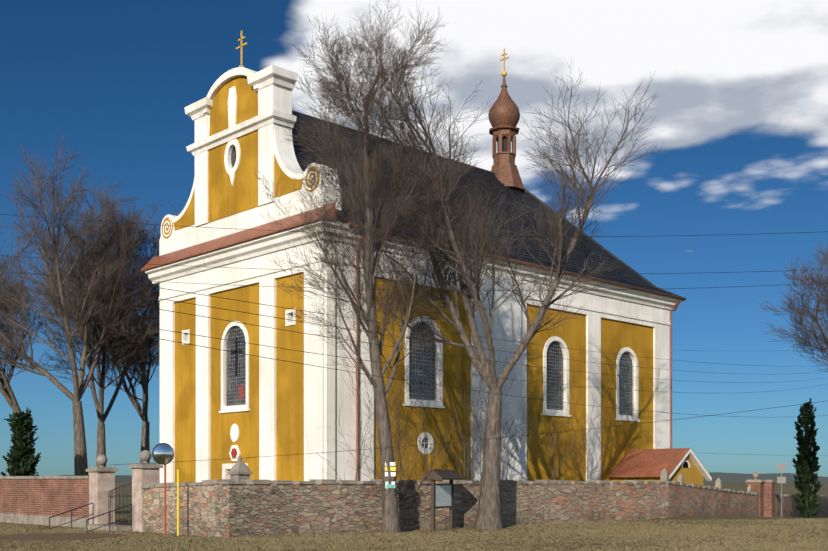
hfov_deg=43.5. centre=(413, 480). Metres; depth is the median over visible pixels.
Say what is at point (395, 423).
sapling bush
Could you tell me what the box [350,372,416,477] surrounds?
sapling bush
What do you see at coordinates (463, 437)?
sapling bush
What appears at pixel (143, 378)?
tree
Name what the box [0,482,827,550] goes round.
ground
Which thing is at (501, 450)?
sapling bush
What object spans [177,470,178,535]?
yellow marker pole
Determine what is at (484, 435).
sapling bush
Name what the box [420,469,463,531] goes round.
tourist map board
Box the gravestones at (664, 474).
[660,468,751,492]
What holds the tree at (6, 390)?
on the ground
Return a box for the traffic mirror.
[152,443,173,535]
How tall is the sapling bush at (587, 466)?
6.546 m
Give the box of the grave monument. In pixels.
[228,456,252,480]
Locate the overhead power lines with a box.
[0,214,827,464]
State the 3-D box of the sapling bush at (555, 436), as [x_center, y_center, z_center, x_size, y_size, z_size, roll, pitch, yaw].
[6.570,-1.652,47.692,2.908,6.851,2.888,0,0,-44]
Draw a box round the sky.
[0,0,827,476]
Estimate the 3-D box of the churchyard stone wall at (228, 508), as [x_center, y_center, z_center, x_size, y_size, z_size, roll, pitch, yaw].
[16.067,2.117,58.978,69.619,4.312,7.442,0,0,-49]
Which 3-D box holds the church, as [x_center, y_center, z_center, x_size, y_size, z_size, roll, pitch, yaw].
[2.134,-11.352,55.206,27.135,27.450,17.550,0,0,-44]
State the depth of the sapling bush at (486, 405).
44.87 m
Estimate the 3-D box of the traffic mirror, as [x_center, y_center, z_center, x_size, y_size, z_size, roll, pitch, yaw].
[-7.975,0.438,33.015,0.702,3.270,0.158,0,0,-35]
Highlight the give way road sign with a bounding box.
[776,464,786,516]
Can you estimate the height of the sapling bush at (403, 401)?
8.106 m
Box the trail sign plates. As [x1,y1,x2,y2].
[385,462,395,487]
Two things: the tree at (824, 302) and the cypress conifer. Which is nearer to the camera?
the tree at (824, 302)
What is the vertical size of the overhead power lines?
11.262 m
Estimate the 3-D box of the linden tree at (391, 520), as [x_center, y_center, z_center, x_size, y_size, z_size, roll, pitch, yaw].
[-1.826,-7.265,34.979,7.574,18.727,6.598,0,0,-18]
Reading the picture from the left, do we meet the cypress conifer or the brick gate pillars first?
the brick gate pillars
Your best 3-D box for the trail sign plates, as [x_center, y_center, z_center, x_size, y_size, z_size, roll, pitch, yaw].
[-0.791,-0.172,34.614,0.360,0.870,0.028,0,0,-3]
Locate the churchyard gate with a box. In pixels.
[86,450,162,531]
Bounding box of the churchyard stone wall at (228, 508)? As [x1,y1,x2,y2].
[141,479,827,537]
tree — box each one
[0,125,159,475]
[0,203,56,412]
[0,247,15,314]
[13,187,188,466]
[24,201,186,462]
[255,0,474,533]
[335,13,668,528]
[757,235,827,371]
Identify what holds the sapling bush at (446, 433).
on the ground
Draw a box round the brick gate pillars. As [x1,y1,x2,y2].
[745,472,776,516]
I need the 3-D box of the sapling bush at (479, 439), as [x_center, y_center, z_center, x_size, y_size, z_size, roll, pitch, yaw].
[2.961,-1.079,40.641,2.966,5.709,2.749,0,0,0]
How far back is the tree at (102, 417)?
55.52 m
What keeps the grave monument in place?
on the ground
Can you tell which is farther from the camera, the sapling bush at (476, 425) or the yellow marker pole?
the sapling bush at (476, 425)
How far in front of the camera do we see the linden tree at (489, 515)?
37.79 m
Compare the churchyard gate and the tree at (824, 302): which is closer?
the churchyard gate
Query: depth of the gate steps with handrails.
36.22 m
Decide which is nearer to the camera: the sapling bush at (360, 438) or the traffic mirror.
the traffic mirror
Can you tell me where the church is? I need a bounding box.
[141,30,711,485]
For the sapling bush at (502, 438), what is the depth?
45.52 m
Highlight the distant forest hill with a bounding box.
[58,472,827,482]
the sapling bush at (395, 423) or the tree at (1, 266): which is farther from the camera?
the tree at (1, 266)
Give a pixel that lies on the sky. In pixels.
(739, 110)
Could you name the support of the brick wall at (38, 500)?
on the ground
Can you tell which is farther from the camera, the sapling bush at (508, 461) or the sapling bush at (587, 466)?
the sapling bush at (587, 466)
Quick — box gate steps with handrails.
[49,503,131,532]
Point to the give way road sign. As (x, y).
(781, 468)
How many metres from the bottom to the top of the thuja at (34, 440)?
4.743 m
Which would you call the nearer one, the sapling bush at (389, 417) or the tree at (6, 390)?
the sapling bush at (389, 417)
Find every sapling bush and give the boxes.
[310,349,378,480]
[348,345,422,478]
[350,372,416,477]
[350,415,431,507]
[359,354,425,478]
[365,333,435,476]
[389,368,460,481]
[430,371,488,479]
[451,384,519,480]
[453,357,507,480]
[453,394,526,501]
[456,389,526,480]
[458,353,516,473]
[462,392,525,478]
[480,405,540,480]
[520,373,586,479]
[566,380,615,481]
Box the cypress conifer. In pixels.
[792,398,821,517]
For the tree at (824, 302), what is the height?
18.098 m
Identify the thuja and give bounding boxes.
[1,407,40,475]
[6,424,38,475]
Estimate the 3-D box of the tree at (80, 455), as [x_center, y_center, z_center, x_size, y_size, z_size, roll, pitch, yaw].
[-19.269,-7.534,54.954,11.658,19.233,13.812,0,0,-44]
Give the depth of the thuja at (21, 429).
48.52 m
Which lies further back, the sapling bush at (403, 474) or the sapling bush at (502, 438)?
the sapling bush at (502, 438)
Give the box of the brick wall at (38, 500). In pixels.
[0,476,88,527]

